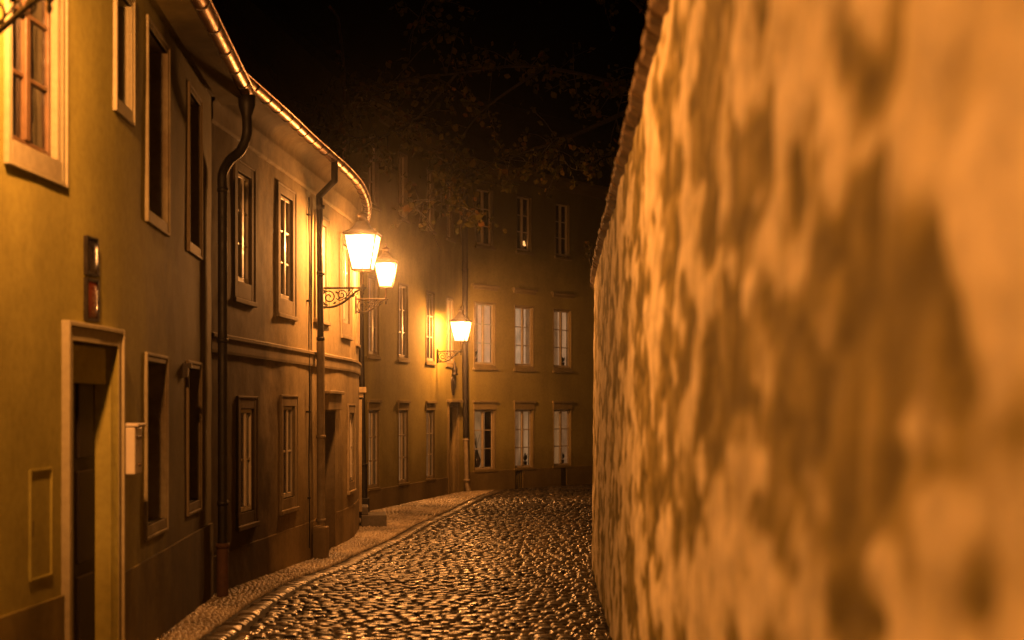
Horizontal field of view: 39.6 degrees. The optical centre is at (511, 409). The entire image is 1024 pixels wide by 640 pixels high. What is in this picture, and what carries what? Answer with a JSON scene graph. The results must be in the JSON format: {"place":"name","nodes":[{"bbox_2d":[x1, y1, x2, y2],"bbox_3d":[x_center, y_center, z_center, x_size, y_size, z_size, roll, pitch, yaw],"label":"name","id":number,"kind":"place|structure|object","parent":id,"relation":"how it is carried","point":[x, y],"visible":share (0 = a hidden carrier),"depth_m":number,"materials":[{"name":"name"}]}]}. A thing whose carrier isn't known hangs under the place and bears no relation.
{"place":"outdoors","nodes":[
{"label":"outdoors","id":0,"kind":"place"},
{"bbox_2d":[156,490,494,639],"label":"pavement","id":1,"kind":"structure","parent":0,"point":[209,615],"depth_m":22.25,"materials":[{"name":"stone"}]},
{"bbox_2d":[361,504,386,526],"bbox_3d":[-2.945,2.255,30.252,0.538,0.430,0.917,0,0,-6],"label":"stone step","id":2,"kind":"object","parent":1,"relation":"on","point":[375,519],"visible":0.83,"depth_m":29.80,"materials":[{"name":"stone"}]},
{"bbox_2d":[184,484,611,639],"bbox_3d":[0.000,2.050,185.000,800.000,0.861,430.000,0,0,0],"label":"ground","id":3,"kind":"structure","parent":0,"point":[246,627],"depth_m":18.72,"materials":[{"name":"grey stone"}]},
{"bbox_2d":[0,0,254,639],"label":"townhouse","id":4,"kind":"structure","parent":3,"relation":"on","point":[105,125],"depth_m":11.86,"materials":[{"name":"paint"}]},
{"bbox_2d":[0,0,53,33],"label":"street lamp","id":5,"kind":"object","parent":4,"relation":"attached to","point":[15,16],"visible":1,"depth_m":8.46,"materials":[{"name":"metal"}]},
{"bbox_2d":[4,0,68,188],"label":"window","id":6,"kind":"structure","parent":4,"relation":"in","point":[36,47],"depth_m":10.59,"materials":[{"name":"brown paint"}]},
{"bbox_2d":[73,383,94,639],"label":"door","id":7,"kind":"structure","parent":4,"relation":"in","point":[83,394],"depth_m":11.50,"materials":[{"name":"brown wood"}]},
{"bbox_2d":[83,235,98,276],"bbox_3d":[-3.325,-1.210,11.231,0.049,0.304,0.255,0,0,3],"label":"house number plate","id":8,"kind":"object","parent":4,"relation":"attached to","point":[90,255],"visible":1,"depth_m":11.18,"materials":[{"name":"metal"}]},
{"bbox_2d":[83,277,99,321],"bbox_3d":[-3.324,-0.865,11.236,0.049,0.334,0.265,0,0,3],"label":"house number plate","id":9,"kind":"object","parent":4,"relation":"attached to","point":[91,299],"visible":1,"depth_m":11.18,"materials":[{"name":"red metal"}]},
{"bbox_2d":[113,0,135,126],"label":"window","id":10,"kind":"structure","parent":4,"relation":"in","point":[124,11],"depth_m":12.46,"materials":[{"name":"paint"}]},
{"bbox_2d":[125,423,145,474],"bbox_3d":[-3.245,0.333,12.153,0.181,0.435,0.308,0,0,0],"label":"letter box","id":11,"kind":"object","parent":4,"relation":"attached to","point":[133,448],"visible":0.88,"depth_m":12.01,"materials":[{"name":"beige metal"}]},
{"bbox_2d":[144,352,168,540],"bbox_3d":[-3.666,0.340,13.676,0.530,1.750,1.170,0,0,-4],"label":"window","id":12,"kind":"structure","parent":4,"relation":"in","point":[156,370],"depth_m":14.19,"materials":[{"name":"glass"}]},
{"bbox_2d":[145,14,170,236],"bbox_3d":[-3.672,-2.705,13.761,0.530,1.920,1.220,0,0,-4],"label":"window","id":13,"kind":"structure","parent":4,"relation":"in","point":[158,52],"depth_m":14.29,"materials":[{"name":"glass"}]},
{"bbox_2d":[186,360,201,516],"bbox_3d":[-3.836,0.315,16.077,0.594,1.720,1.011,0,0,0],"label":"window","id":14,"kind":"structure","parent":4,"relation":"in","point":[193,381],"depth_m":16.50,"materials":[{"name":"paint"}]},
{"bbox_2d":[187,81,202,259],"bbox_3d":[-3.840,-2.680,16.147,0.592,1.870,0.991,0,0,0],"label":"window","id":15,"kind":"structure","parent":4,"relation":"in","point":[195,103],"depth_m":16.55,"materials":[{"name":"glass"}]},
{"bbox_2d":[211,0,375,594],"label":"townhouse","id":16,"kind":"structure","parent":3,"relation":"on","point":[298,197],"depth_m":21.67,"materials":[{"name":"paint"}]},
{"bbox_2d":[233,159,257,307],"bbox_3d":[-3.760,-2.375,19.226,0.372,1.920,1.120,0,0,4],"label":"window","id":17,"kind":"structure","parent":16,"relation":"in","point":[244,175],"depth_m":19.30,"materials":[{"name":"white paint"}]},
{"bbox_2d":[236,396,259,531],"bbox_3d":[-3.748,0.720,19.375,0.372,1.810,1.080,0,0,4],"label":"window","id":18,"kind":"structure","parent":16,"relation":"in","point":[247,407],"depth_m":19.40,"materials":[{"name":"white paint"}]},
{"bbox_2d":[276,180,297,321],"bbox_3d":[-3.574,-2.385,21.638,0.372,2.020,1.220,0,0,4],"label":"window","id":19,"kind":"structure","parent":16,"relation":"in","point":[286,198],"depth_m":21.66,"materials":[{"name":"white paint"}]},
{"bbox_2d":[279,395,299,515],"bbox_3d":[-3.562,0.680,21.798,0.372,1.810,1.140,0,0,4],"label":"window","id":20,"kind":"structure","parent":16,"relation":"in","point":[288,404],"depth_m":21.90,"materials":[{"name":"white paint"}]},
{"bbox_2d":[313,210,330,325],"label":"window","id":21,"kind":"structure","parent":16,"relation":"in","point":[326,222],"depth_m":24.57,"materials":[{"name":"white paint"}]},
{"bbox_2d":[328,5,346,161],"bbox_3d":[-3.744,-6.912,30.483,0.409,3.524,0.119,0,0,-7],"label":"flue pipe","id":22,"kind":"object","parent":16,"relation":"attached to","point":[343,87],"visible":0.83,"depth_m":30.47,"materials":[{"name":"metal"}]},
{"bbox_2d":[340,233,352,340],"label":"window","id":23,"kind":"structure","parent":16,"relation":"in","point":[345,268],"depth_m":26.45,"materials":[{"name":"white paint"}]},
{"bbox_2d":[347,404,356,494],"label":"window","id":24,"kind":"structure","parent":16,"relation":"in","point":[351,438],"depth_m":27.33,"materials":[{"name":"white paint"}]},
{"bbox_2d":[323,207,382,308],"bbox_3d":[-2.740,-2.550,23.962,1.045,1.720,0.590,0,0,4],"label":"street lamp","id":25,"kind":"object","parent":16,"relation":"attached to","point":[361,228],"visible":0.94,"depth_m":23.93,"materials":[{"name":"metal"}]},
{"bbox_2d":[356,252,360,347],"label":"window","id":26,"kind":"structure","parent":16,"relation":"in","point":[358,345],"depth_m":28.54,"materials":[{"name":"white paint"}]},
{"bbox_2d":[355,244,397,313],"bbox_3d":[-2.649,-2.560,27.817,0.836,1.376,0.472,0,0,-2],"label":"street lamp","id":27,"kind":"object","parent":16,"relation":"attached to","point":[385,258],"visible":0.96,"depth_m":27.80,"materials":[{"name":"metal"}]},
{"bbox_2d":[204,489,505,639],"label":"kerb","id":28,"kind":"structure","parent":3,"relation":"on","point":[233,626],"depth_m":19.45,"materials":[{"name":"stone"}]},
{"bbox_2d":[219,0,619,510],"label":"townhouse","id":29,"kind":"structure","parent":3,"relation":"on","point":[520,388],"depth_m":42.94,"materials":[{"name":"beige paint"}]},
{"bbox_2d":[367,273,380,359],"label":"window","id":30,"kind":"structure","parent":29,"relation":"in","point":[373,287],"depth_m":34.98,"materials":[{"name":"grey paint"}]},
{"bbox_2d":[367,400,381,491],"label":"window","id":31,"kind":"structure","parent":29,"relation":"in","point":[373,406],"depth_m":34.81,"materials":[{"name":"grey paint"}]},
{"bbox_2d":[368,136,381,211],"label":"window","id":32,"kind":"structure","parent":29,"relation":"in","point":[373,177],"depth_m":35.00,"materials":[{"name":"grey paint"}]},
{"bbox_2d":[397,282,409,362],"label":"window","id":33,"kind":"structure","parent":29,"relation":"in","point":[403,289],"depth_m":37.19,"materials":[{"name":"grey paint"}]},
{"bbox_2d":[397,400,410,485],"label":"window","id":34,"kind":"structure","parent":29,"relation":"in","point":[403,405],"depth_m":37.15,"materials":[{"name":"grey paint"}]},
{"bbox_2d":[398,150,410,223],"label":"window","id":35,"kind":"structure","parent":29,"relation":"in","point":[402,157],"depth_m":37.29,"materials":[{"name":"grey paint"}]},
{"bbox_2d":[425,290,436,365],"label":"window","id":36,"kind":"structure","parent":29,"relation":"in","point":[430,297],"depth_m":39.61,"materials":[{"name":"grey paint"}]},
{"bbox_2d":[425,401,437,481],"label":"window","id":37,"kind":"structure","parent":29,"relation":"in","point":[430,405],"depth_m":39.52,"materials":[{"name":"grey paint"}]},
{"bbox_2d":[426,166,436,234],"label":"window","id":38,"kind":"structure","parent":29,"relation":"in","point":[430,215],"depth_m":39.70,"materials":[{"name":"grey paint"}]},
{"bbox_2d":[446,296,453,367],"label":"window","id":39,"kind":"structure","parent":29,"relation":"in","point":[449,300],"depth_m":41.33,"materials":[{"name":"grey paint"}]},
{"bbox_2d":[446,178,455,242],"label":"window","id":40,"kind":"structure","parent":29,"relation":"in","point":[449,223],"depth_m":41.65,"materials":[{"name":"grey paint"}]},
{"bbox_2d":[451,360,457,395],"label":"carved emblem","id":41,"kind":"object","parent":29,"relation":"attached to","point":[453,378],"visible":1,"depth_m":41.47,"materials":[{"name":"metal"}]},
{"bbox_2d":[437,306,472,362],"bbox_3d":[-1.637,-2.105,39.888,0.972,1.600,0.549,0,0,13],"label":"street lamp","id":42,"kind":"object","parent":29,"relation":"attached to","point":[460,317],"visible":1,"depth_m":39.83,"materials":[{"name":"metal"}]},
{"bbox_2d":[475,435,480,466],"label":"vase","id":43,"kind":"object","parent":29,"relation":"in","point":[477,460],"visible":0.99,"depth_m":43.17,"materials":[{"name":"brown ceramic"}]},
{"bbox_2d":[472,400,497,472],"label":"window","id":44,"kind":"structure","parent":29,"relation":"in","point":[484,410],"depth_m":43.49,"materials":[{"name":"grey paint"}]},
{"bbox_2d":[475,187,495,249],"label":"window","id":45,"kind":"structure","parent":29,"relation":"in","point":[484,238],"depth_m":43.59,"materials":[{"name":"grey paint"}]},
{"bbox_2d":[471,283,499,370],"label":"window","id":46,"kind":"structure","parent":29,"relation":"in","point":[484,323],"depth_m":43.42,"materials":[{"name":"grey paint"}]},
{"bbox_2d":[515,194,533,255],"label":"window","id":47,"kind":"structure","parent":29,"relation":"in","point":[523,203],"depth_m":44.98,"materials":[{"name":"grey paint"}]},
{"bbox_2d":[512,288,537,371],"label":"window","id":48,"kind":"structure","parent":29,"relation":"in","point":[523,315],"depth_m":44.92,"materials":[{"name":"grey paint"}]},
{"bbox_2d":[513,401,536,470],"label":"window","id":49,"kind":"structure","parent":29,"relation":"in","point":[523,410],"depth_m":44.93,"materials":[{"name":"white glass"}]},
{"bbox_2d":[523,453,527,464],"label":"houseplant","id":50,"kind":"object","parent":29,"relation":"in","point":[525,458],"visible":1,"depth_m":45.05,"materials":[{"name":"plant"}]},
{"bbox_2d":[554,201,571,260],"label":"window","id":51,"kind":"structure","parent":29,"relation":"in","point":[562,210],"depth_m":46.63,"materials":[{"name":"grey paint"}]},
{"bbox_2d":[552,401,573,468],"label":"window","id":52,"kind":"structure","parent":29,"relation":"in","point":[562,410],"depth_m":46.52,"materials":[{"name":"white glass"}]},
{"bbox_2d":[551,292,575,372],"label":"window","id":53,"kind":"structure","parent":29,"relation":"in","point":[562,318],"depth_m":46.49,"materials":[{"name":"grey paint"}]},
{"bbox_2d":[290,0,648,250],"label":"tree","id":54,"kind":"object","parent":3,"relation":"on","point":[551,155],"visible":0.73,"depth_m":25.99,"materials":[{"name":"brown plant"}]},
{"bbox_2d":[590,0,1023,639],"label":"garden wall","id":55,"kind":"structure","parent":3,"relation":"on","point":[806,278],"depth_m":2.99,"materials":[{"name":"stone"}]},
{"bbox_2d":[582,240,592,266],"bbox_3d":[1.139,-2.347,21.424,0.158,0.398,0.383,0,0,0],"label":"wall weed","id":56,"kind":"object","parent":55,"relation":"on","point":[590,249],"depth_m":21.41,"materials":[{"name":"green plant"}]},
{"bbox_2d":[233,484,610,639],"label":"road","id":57,"kind":"structure","parent":0,"point":[438,624],"depth_m":19.02,"materials":[{"name":"stone"}]},
{"bbox_2d":[519,503,547,506],"bbox_3d":[0.550,2.447,36.400,0.740,0.066,0.740,0,0,0],"label":"manhole cover","id":58,"kind":"object","parent":57,"relation":"on","point":[532,504],"visible":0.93,"depth_m":36.27,"materials":[{"name":"metal"}]},
{"bbox_2d":[266,0,648,179],"label":"sky","id":59,"kind":"structure","parent":0,"point":[372,33],"materials":[{"name":"black"}]}
]}

